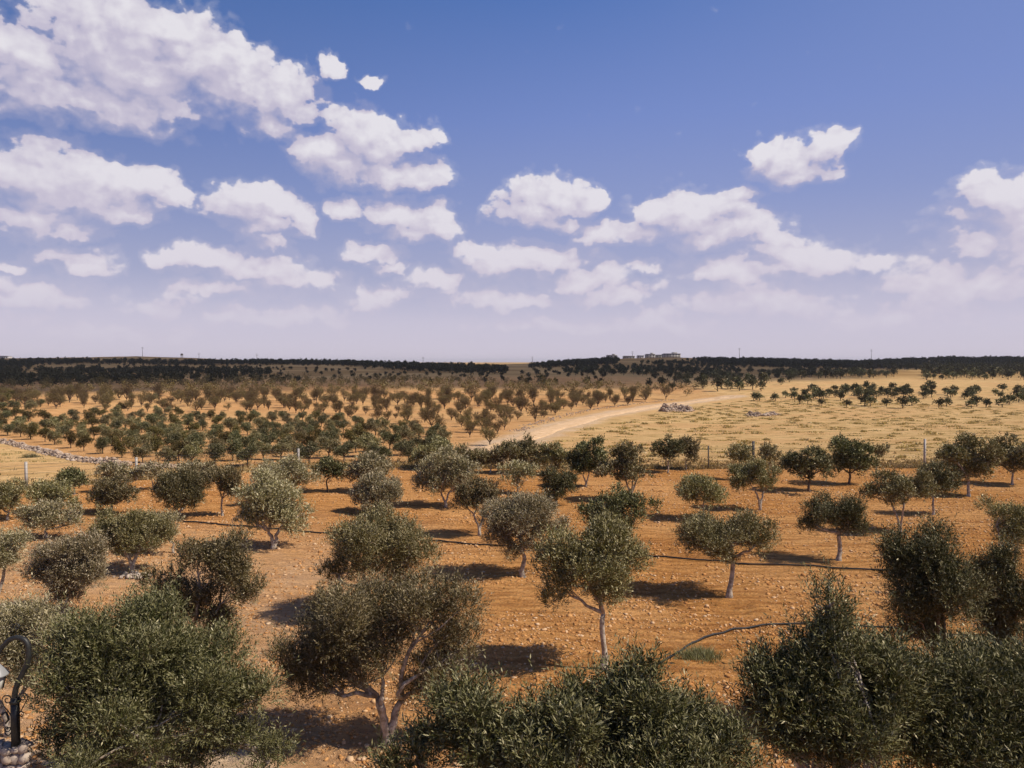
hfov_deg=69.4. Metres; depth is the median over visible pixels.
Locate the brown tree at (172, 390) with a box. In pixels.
[168,386,183,399]
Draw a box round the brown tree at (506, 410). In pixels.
[499,406,514,415]
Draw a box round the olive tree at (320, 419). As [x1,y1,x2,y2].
[316,415,327,426]
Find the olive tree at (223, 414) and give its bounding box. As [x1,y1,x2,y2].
[215,411,226,420]
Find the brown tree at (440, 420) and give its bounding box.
[435,417,444,425]
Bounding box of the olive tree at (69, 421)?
[63,417,74,427]
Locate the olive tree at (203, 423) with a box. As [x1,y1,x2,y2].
[197,419,207,430]
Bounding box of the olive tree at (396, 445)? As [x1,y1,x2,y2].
[392,438,408,455]
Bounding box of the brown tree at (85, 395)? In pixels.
[77,391,90,399]
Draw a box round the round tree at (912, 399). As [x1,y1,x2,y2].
[908,394,920,405]
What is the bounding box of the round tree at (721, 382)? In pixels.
[710,377,725,390]
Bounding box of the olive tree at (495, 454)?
[479,444,509,472]
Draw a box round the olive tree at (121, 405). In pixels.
[116,401,126,409]
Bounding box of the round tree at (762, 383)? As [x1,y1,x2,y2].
[755,380,766,389]
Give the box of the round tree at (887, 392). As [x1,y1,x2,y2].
[884,390,891,396]
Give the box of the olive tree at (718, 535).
[670,501,784,597]
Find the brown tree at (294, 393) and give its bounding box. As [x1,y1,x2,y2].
[292,389,300,398]
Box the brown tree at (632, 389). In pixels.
[628,384,637,400]
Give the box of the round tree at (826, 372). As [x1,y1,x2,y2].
[820,368,829,377]
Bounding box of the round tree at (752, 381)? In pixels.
[745,376,757,389]
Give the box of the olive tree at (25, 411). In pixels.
[20,407,38,420]
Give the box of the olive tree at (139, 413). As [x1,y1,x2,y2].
[135,408,146,418]
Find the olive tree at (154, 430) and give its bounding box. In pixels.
[144,425,165,435]
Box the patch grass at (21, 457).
[0,449,53,462]
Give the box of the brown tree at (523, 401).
[514,398,526,412]
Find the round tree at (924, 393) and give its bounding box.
[918,390,930,398]
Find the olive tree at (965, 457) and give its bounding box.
[934,431,1007,496]
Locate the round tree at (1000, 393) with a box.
[995,391,1004,396]
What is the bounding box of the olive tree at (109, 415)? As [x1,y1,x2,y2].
[103,413,113,419]
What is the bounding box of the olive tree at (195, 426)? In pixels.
[184,421,200,430]
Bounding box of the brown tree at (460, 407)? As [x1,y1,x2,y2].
[455,403,465,412]
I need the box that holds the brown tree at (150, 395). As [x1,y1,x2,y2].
[146,393,154,402]
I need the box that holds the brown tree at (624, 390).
[619,386,629,397]
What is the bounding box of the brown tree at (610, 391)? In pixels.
[607,388,613,399]
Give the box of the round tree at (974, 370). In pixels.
[969,367,978,376]
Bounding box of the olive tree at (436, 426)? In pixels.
[428,422,440,430]
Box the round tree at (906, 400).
[894,396,910,407]
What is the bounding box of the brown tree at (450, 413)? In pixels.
[446,407,457,419]
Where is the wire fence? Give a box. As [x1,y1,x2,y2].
[1,439,977,485]
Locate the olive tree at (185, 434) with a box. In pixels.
[180,430,200,439]
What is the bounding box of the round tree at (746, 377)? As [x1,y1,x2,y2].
[743,373,752,381]
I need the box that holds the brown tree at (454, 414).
[452,411,460,418]
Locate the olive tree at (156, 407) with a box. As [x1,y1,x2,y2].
[152,405,161,411]
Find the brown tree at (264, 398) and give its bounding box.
[261,395,267,407]
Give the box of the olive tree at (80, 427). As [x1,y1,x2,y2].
[75,423,88,432]
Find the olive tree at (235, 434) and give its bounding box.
[227,429,244,441]
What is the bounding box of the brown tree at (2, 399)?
[0,394,7,401]
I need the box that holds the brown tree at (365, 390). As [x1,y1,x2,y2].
[357,386,369,396]
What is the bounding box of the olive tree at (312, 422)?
[306,420,320,428]
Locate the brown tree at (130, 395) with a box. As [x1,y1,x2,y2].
[127,392,136,398]
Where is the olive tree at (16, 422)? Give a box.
[9,417,22,427]
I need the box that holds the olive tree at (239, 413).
[235,410,247,417]
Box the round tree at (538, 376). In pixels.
[534,373,545,381]
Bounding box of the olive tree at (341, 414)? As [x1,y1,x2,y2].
[334,412,344,418]
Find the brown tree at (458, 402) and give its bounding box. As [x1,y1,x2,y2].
[453,399,462,411]
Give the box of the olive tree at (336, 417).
[330,414,340,426]
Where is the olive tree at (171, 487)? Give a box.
[146,463,208,518]
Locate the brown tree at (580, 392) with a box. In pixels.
[575,388,584,394]
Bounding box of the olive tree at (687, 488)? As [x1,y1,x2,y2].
[668,469,730,510]
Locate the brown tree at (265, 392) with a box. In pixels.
[259,388,269,396]
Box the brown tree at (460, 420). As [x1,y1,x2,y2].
[456,416,464,426]
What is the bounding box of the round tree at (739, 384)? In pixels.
[735,381,744,390]
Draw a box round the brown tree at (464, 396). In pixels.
[459,393,469,400]
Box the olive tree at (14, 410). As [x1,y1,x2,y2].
[9,406,22,417]
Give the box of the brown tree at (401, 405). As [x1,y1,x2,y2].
[400,402,412,412]
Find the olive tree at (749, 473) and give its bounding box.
[726,452,784,510]
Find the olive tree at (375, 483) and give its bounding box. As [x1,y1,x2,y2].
[346,467,404,511]
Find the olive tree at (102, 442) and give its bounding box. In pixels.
[94,434,112,453]
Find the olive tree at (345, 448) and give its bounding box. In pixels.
[331,440,354,459]
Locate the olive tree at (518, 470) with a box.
[496,459,541,491]
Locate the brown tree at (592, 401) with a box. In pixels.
[583,397,597,409]
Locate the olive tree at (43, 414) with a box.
[35,408,52,418]
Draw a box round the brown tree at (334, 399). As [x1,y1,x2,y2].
[330,395,337,402]
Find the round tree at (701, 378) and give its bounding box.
[696,373,709,382]
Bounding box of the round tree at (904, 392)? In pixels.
[898,389,909,396]
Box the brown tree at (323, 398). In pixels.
[318,394,328,402]
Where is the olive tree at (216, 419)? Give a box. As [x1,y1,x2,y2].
[211,416,223,423]
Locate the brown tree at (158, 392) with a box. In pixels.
[154,390,163,398]
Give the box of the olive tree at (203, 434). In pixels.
[188,429,206,439]
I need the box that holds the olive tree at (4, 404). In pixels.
[0,402,7,408]
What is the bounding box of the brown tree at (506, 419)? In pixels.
[499,416,509,429]
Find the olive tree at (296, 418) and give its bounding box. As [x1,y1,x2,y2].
[293,415,302,423]
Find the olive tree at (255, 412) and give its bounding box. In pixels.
[248,409,260,417]
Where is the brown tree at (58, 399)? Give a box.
[47,392,66,408]
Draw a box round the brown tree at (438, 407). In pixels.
[432,405,441,412]
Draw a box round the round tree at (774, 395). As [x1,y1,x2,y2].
[770,392,778,400]
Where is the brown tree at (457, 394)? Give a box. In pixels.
[454,391,461,399]
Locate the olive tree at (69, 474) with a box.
[52,463,89,494]
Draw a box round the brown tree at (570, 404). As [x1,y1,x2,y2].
[567,402,574,408]
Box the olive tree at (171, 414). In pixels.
[169,411,179,417]
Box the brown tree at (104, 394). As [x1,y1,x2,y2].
[101,392,116,405]
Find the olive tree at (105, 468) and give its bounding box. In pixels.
[93,459,143,482]
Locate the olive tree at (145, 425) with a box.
[140,421,156,430]
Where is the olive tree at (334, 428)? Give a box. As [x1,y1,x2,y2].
[325,425,341,435]
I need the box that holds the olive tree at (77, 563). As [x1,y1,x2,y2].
[14,518,119,614]
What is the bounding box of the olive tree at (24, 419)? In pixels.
[13,415,27,423]
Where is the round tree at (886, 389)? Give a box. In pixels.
[882,386,892,394]
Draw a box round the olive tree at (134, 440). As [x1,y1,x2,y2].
[124,433,142,451]
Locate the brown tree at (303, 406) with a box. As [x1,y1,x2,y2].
[296,399,309,411]
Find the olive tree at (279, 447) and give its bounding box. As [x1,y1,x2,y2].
[269,437,292,459]
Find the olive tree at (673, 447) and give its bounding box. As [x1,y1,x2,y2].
[649,433,687,472]
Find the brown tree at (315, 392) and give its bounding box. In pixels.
[311,387,319,402]
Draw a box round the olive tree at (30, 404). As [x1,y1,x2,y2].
[24,399,37,411]
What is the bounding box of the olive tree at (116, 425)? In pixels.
[109,419,121,429]
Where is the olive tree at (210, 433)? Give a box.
[204,428,218,439]
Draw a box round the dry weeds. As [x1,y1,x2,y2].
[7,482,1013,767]
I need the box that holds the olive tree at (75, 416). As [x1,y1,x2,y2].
[66,414,79,421]
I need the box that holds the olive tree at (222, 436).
[215,428,229,444]
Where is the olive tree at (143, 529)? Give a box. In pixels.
[83,501,178,573]
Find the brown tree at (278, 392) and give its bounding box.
[276,389,287,397]
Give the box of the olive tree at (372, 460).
[341,449,394,485]
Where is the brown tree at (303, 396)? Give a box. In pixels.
[298,393,307,400]
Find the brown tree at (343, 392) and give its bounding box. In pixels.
[340,387,349,400]
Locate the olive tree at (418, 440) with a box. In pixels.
[412,434,428,445]
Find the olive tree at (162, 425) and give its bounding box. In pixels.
[155,420,169,433]
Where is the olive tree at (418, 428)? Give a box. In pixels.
[410,423,424,435]
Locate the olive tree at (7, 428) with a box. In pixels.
[0,424,15,435]
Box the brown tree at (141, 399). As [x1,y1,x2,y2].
[135,393,148,406]
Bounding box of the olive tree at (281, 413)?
[277,411,290,417]
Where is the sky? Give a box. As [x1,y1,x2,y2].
[0,0,1023,361]
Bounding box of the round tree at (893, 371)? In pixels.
[889,368,897,376]
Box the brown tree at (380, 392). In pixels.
[368,384,386,395]
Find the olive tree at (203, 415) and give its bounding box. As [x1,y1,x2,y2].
[195,412,207,420]
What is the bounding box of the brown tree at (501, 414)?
[499,412,506,419]
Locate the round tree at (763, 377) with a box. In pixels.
[758,372,769,382]
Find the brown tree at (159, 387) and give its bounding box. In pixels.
[149,383,164,396]
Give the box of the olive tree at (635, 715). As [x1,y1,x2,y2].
[351,624,784,767]
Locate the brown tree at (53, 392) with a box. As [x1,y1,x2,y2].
[48,389,59,397]
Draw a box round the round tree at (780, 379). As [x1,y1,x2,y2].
[777,376,786,384]
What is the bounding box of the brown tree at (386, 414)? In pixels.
[381,408,392,420]
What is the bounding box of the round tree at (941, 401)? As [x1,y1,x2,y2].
[932,397,945,407]
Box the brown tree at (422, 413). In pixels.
[417,409,430,419]
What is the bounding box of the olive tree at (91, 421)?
[86,417,98,426]
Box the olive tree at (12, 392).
[6,390,20,400]
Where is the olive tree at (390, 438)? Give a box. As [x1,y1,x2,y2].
[378,429,402,447]
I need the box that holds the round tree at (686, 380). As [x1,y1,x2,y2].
[681,377,691,384]
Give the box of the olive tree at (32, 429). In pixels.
[17,422,38,438]
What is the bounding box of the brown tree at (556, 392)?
[553,388,566,397]
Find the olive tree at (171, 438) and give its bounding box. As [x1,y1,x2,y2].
[159,432,183,448]
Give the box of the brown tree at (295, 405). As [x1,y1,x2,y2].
[291,400,301,410]
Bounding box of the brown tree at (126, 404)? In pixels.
[123,400,131,410]
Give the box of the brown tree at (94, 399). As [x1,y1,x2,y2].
[91,395,98,403]
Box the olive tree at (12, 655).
[0,573,81,737]
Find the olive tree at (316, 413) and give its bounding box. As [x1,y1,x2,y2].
[309,409,319,419]
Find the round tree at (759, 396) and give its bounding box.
[753,392,765,400]
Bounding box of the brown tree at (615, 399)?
[610,396,618,405]
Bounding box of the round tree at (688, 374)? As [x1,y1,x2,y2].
[684,371,693,379]
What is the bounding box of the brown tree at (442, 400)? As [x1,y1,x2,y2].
[437,395,451,408]
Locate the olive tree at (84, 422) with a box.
[71,419,87,427]
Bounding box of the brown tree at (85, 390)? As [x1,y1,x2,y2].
[76,388,87,397]
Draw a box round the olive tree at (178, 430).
[168,428,181,441]
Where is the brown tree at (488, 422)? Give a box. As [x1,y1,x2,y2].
[478,417,494,429]
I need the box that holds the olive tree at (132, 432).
[123,429,139,437]
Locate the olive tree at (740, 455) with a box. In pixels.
[724,440,755,465]
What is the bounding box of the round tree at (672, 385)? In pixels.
[668,382,676,389]
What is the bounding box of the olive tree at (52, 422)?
[45,416,65,429]
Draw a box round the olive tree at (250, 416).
[245,413,255,421]
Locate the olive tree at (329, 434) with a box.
[319,429,342,440]
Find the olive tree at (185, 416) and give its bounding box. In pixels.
[180,413,192,419]
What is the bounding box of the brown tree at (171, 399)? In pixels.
[166,396,174,403]
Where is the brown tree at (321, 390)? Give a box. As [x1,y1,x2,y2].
[311,386,325,397]
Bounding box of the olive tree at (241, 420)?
[234,414,246,424]
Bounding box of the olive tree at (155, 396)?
[146,393,158,403]
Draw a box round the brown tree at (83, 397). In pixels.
[78,395,86,402]
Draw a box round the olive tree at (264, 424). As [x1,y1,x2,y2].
[255,421,272,429]
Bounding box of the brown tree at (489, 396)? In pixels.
[477,388,493,401]
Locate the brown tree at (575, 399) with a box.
[568,395,581,406]
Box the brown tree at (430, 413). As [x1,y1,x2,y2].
[420,408,443,426]
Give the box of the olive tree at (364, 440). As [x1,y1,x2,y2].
[353,432,383,452]
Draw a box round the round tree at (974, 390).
[968,386,977,394]
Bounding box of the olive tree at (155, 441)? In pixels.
[147,433,164,455]
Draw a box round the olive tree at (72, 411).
[67,409,80,416]
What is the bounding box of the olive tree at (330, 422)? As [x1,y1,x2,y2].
[323,418,335,427]
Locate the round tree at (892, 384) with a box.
[888,382,897,387]
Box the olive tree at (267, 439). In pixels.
[259,431,278,443]
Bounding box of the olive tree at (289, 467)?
[253,453,322,489]
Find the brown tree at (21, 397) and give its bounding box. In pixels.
[15,392,34,406]
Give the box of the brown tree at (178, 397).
[173,392,184,401]
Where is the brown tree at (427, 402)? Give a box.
[424,396,434,409]
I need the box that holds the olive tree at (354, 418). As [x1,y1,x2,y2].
[350,414,364,422]
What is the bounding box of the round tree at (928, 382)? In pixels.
[924,380,936,389]
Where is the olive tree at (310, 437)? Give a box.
[292,430,319,446]
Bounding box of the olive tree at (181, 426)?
[174,424,189,433]
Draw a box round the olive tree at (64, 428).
[55,424,71,435]
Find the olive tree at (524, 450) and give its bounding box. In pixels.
[485,430,544,465]
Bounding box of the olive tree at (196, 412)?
[190,410,199,418]
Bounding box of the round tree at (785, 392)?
[781,390,790,397]
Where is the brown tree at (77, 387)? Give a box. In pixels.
[73,382,82,399]
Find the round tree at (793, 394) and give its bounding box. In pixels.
[788,390,797,399]
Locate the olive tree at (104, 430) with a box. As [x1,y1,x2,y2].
[100,425,113,436]
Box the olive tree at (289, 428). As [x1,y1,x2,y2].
[282,423,294,434]
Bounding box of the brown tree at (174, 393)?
[169,388,180,400]
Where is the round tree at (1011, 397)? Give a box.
[1001,393,1016,404]
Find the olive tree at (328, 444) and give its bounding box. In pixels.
[315,436,341,456]
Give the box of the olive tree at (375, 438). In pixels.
[370,433,381,444]
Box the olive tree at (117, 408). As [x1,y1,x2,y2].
[109,405,121,412]
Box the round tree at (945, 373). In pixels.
[941,368,951,377]
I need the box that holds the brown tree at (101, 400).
[97,396,111,405]
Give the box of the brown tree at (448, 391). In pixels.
[444,386,451,395]
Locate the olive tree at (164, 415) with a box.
[157,412,167,421]
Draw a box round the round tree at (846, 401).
[842,399,851,406]
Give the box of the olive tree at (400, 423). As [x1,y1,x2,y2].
[396,418,410,425]
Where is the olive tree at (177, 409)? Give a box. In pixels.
[171,406,183,416]
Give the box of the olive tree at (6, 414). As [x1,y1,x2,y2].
[0,410,12,418]
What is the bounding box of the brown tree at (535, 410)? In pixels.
[525,404,541,421]
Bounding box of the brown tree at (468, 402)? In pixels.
[458,398,471,409]
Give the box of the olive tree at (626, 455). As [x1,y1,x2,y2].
[591,436,655,492]
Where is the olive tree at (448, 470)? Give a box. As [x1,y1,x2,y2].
[409,442,483,507]
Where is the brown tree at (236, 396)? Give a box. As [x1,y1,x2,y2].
[232,392,242,401]
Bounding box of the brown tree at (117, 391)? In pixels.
[113,387,124,397]
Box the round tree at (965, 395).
[961,391,968,398]
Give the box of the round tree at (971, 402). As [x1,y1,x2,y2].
[964,400,977,407]
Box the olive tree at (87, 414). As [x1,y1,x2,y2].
[81,408,100,419]
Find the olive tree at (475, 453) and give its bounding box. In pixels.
[452,442,493,466]
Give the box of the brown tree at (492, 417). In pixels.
[483,412,496,420]
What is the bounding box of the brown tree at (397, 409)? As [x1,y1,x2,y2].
[394,405,401,411]
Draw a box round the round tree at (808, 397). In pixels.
[803,393,812,403]
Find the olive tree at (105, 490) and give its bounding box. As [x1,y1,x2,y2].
[84,469,142,510]
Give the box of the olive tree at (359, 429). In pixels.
[352,425,369,437]
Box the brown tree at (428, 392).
[422,387,431,395]
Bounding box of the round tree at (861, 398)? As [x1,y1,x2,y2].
[857,394,868,405]
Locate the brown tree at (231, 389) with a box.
[222,385,235,399]
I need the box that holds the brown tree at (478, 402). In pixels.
[475,397,482,405]
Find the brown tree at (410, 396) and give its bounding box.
[404,391,419,401]
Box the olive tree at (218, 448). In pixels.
[202,442,225,463]
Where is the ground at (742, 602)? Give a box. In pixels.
[0,356,1023,767]
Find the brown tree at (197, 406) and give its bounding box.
[186,400,203,409]
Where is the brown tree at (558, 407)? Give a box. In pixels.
[549,403,561,414]
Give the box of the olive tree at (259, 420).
[251,417,264,428]
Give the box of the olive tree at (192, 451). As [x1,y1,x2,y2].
[179,439,205,463]
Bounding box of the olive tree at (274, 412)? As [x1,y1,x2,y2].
[269,410,278,418]
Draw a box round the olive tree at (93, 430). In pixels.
[87,425,101,439]
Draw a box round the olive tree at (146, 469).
[131,457,173,487]
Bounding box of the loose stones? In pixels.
[0,466,1023,767]
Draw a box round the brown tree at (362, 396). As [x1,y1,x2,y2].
[359,393,367,402]
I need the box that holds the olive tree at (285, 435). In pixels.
[277,434,292,441]
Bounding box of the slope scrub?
[2,362,817,383]
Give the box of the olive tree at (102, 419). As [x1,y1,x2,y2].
[97,415,109,425]
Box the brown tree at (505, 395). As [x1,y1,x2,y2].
[501,389,512,402]
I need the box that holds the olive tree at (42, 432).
[37,426,50,441]
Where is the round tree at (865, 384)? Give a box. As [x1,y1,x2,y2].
[860,380,869,388]
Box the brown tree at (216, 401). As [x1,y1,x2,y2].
[207,396,220,407]
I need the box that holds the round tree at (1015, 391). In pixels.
[1013,387,1019,396]
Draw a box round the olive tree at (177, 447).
[171,439,190,459]
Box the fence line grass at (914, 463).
[0,451,1014,489]
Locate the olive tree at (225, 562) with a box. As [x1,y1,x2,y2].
[126,524,271,637]
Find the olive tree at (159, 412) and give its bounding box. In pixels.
[153,410,162,415]
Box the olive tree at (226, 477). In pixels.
[193,460,244,515]
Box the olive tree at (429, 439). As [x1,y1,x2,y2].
[425,434,452,446]
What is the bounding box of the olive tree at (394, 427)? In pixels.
[388,422,403,432]
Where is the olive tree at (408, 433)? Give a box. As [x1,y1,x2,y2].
[398,424,417,440]
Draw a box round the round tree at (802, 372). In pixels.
[797,369,806,378]
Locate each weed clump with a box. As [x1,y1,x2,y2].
[18,452,45,457]
[656,643,735,665]
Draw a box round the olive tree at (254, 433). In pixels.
[248,429,261,438]
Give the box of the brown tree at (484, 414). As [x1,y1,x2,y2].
[472,406,489,426]
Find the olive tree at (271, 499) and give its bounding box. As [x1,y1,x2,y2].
[228,464,317,549]
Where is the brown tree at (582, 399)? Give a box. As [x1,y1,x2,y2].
[579,395,587,402]
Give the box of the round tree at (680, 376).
[675,372,685,383]
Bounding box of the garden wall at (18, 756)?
[0,738,33,767]
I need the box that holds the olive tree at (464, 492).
[448,472,505,535]
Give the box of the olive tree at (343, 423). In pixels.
[334,417,350,431]
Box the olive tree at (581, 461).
[563,433,608,486]
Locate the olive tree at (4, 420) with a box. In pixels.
[0,416,7,424]
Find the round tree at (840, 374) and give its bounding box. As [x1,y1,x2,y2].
[835,370,845,378]
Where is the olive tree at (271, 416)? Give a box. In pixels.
[266,412,277,420]
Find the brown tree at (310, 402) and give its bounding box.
[304,399,312,407]
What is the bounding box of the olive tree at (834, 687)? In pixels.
[718,551,970,767]
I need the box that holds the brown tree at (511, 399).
[507,395,517,405]
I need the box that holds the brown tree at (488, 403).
[483,397,493,409]
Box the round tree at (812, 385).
[807,383,817,391]
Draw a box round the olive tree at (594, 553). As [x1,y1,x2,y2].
[526,501,656,669]
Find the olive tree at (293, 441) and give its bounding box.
[284,435,299,455]
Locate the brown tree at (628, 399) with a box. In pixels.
[624,395,632,405]
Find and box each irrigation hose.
[183,521,1022,579]
[651,622,977,667]
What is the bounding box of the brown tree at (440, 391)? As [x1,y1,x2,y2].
[436,389,445,396]
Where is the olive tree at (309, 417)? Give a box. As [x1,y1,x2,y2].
[304,413,315,421]
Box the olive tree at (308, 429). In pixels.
[301,424,313,434]
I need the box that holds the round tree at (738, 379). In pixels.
[734,377,743,388]
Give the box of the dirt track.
[473,396,731,451]
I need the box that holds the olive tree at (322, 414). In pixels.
[320,412,330,418]
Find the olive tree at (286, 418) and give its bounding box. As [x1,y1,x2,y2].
[282,413,293,423]
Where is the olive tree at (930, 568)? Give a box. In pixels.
[852,498,1004,665]
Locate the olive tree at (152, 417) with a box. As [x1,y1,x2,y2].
[144,412,164,423]
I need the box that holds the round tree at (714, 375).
[711,372,719,378]
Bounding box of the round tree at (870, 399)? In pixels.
[863,395,876,405]
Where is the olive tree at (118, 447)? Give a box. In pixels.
[109,433,133,457]
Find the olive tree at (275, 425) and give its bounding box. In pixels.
[269,421,281,429]
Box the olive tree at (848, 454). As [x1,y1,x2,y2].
[827,430,880,484]
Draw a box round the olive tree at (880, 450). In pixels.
[872,442,890,468]
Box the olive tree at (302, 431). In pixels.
[292,427,306,443]
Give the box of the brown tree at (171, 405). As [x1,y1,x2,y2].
[164,402,175,408]
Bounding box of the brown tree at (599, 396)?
[590,390,605,405]
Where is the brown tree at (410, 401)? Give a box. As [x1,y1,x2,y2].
[404,397,415,405]
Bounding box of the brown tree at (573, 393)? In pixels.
[567,389,578,403]
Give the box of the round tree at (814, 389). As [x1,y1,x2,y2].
[809,387,818,392]
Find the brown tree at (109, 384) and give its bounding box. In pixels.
[101,383,110,390]
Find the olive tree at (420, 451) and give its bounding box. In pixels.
[407,435,453,466]
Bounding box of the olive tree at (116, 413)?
[112,411,124,417]
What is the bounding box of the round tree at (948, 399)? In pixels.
[939,397,953,405]
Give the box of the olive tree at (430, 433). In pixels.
[424,429,437,437]
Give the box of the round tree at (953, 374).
[948,371,957,377]
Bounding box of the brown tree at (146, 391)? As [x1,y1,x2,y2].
[139,389,149,401]
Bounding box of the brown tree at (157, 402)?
[152,397,167,405]
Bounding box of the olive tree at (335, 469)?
[310,455,347,491]
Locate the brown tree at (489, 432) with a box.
[479,425,497,444]
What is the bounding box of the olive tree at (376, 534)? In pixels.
[308,494,446,609]
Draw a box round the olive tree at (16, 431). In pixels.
[11,422,28,436]
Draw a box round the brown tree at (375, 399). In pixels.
[371,395,384,404]
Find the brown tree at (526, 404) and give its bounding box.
[521,398,531,411]
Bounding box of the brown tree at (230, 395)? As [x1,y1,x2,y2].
[226,389,241,401]
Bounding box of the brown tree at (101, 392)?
[93,388,112,401]
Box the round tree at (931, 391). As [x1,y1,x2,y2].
[927,389,935,396]
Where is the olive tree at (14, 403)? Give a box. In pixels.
[6,400,21,408]
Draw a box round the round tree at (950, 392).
[944,389,956,396]
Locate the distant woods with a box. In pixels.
[0,355,1023,385]
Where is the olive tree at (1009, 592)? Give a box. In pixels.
[961,526,1023,650]
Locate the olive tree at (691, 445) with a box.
[678,435,700,469]
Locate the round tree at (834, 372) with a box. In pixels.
[832,370,839,378]
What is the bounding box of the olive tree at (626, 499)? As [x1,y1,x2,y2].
[571,479,663,531]
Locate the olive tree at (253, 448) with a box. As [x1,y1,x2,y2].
[234,442,259,466]
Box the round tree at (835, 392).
[831,390,840,396]
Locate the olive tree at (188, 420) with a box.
[183,416,193,426]
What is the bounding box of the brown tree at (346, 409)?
[343,406,352,415]
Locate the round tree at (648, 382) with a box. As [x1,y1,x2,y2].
[645,377,652,386]
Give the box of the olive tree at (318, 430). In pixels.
[313,424,330,440]
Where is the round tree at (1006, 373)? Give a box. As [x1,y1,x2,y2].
[1002,370,1013,379]
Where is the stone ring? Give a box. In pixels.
[113,571,148,578]
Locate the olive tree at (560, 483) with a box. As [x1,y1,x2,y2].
[538,462,580,501]
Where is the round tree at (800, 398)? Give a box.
[794,394,806,403]
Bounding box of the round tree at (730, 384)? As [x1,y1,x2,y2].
[726,381,734,389]
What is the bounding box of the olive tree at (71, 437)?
[63,428,77,447]
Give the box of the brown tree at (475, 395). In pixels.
[472,393,484,406]
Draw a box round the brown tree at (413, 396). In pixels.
[407,393,418,405]
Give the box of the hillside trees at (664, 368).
[546,358,859,374]
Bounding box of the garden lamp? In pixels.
[0,623,31,747]
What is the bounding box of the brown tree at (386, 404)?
[383,402,390,411]
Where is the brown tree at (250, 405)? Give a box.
[241,400,255,410]
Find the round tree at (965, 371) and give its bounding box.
[961,368,969,377]
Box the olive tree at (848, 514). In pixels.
[791,486,873,560]
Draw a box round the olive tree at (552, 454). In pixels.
[531,440,568,471]
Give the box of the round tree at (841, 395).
[837,391,844,400]
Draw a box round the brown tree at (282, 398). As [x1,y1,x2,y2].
[276,393,292,407]
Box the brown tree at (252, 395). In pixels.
[246,392,255,397]
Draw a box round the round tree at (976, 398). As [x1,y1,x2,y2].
[969,395,983,405]
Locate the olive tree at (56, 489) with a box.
[23,476,82,510]
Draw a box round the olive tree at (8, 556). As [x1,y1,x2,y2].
[0,519,37,592]
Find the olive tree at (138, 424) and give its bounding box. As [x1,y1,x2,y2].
[133,420,149,432]
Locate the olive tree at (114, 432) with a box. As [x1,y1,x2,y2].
[105,429,119,445]
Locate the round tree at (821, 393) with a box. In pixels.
[812,389,825,399]
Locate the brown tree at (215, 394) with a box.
[204,391,221,406]
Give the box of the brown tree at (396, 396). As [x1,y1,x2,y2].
[389,391,403,404]
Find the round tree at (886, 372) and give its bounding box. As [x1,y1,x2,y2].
[882,369,889,377]
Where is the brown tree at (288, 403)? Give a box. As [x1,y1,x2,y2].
[284,401,293,410]
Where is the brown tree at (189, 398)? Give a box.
[181,395,191,405]
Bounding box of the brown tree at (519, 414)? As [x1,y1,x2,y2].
[514,411,523,419]
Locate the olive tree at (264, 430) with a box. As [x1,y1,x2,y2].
[259,427,269,435]
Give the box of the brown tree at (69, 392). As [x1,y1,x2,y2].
[62,385,76,401]
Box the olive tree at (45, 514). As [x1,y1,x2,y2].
[12,497,86,537]
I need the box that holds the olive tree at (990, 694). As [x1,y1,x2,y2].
[883,597,1023,767]
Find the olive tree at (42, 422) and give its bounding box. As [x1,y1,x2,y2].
[38,419,47,427]
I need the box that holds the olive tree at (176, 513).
[145,506,184,552]
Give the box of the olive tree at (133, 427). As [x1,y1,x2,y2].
[129,423,140,432]
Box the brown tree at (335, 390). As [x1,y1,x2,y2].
[325,386,339,395]
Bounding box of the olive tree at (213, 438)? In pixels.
[208,434,223,447]
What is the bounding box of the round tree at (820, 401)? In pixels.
[815,398,825,405]
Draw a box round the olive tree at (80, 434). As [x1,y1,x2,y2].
[76,429,90,438]
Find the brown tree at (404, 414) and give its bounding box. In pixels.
[395,407,413,419]
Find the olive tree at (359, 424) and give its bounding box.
[351,422,361,432]
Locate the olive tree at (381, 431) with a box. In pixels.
[376,426,390,442]
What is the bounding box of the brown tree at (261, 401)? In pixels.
[252,396,265,409]
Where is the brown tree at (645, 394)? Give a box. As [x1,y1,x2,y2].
[638,389,650,399]
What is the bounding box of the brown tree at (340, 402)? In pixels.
[332,399,344,411]
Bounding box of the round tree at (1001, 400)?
[995,397,1009,406]
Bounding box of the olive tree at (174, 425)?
[168,420,182,428]
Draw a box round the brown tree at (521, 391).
[514,384,527,397]
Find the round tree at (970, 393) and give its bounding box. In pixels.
[967,391,976,397]
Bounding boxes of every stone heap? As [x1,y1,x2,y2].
[658,403,694,411]
[744,411,779,416]
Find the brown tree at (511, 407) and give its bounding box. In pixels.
[503,404,515,415]
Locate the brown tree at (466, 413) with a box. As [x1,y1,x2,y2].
[459,412,474,419]
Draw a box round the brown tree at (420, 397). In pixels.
[414,392,425,408]
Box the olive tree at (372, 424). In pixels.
[364,417,383,434]
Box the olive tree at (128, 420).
[116,415,134,426]
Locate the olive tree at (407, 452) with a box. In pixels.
[398,438,416,459]
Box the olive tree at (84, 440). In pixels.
[75,433,93,450]
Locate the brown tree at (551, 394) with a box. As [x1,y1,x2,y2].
[545,391,554,402]
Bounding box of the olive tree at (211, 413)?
[206,410,215,418]
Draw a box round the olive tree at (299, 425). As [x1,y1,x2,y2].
[292,421,307,431]
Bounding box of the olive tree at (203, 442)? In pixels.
[181,432,208,449]
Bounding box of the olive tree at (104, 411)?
[96,408,108,415]
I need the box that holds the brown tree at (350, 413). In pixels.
[347,409,354,416]
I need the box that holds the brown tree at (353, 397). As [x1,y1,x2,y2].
[346,393,359,403]
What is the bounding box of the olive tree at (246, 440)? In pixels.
[240,435,261,448]

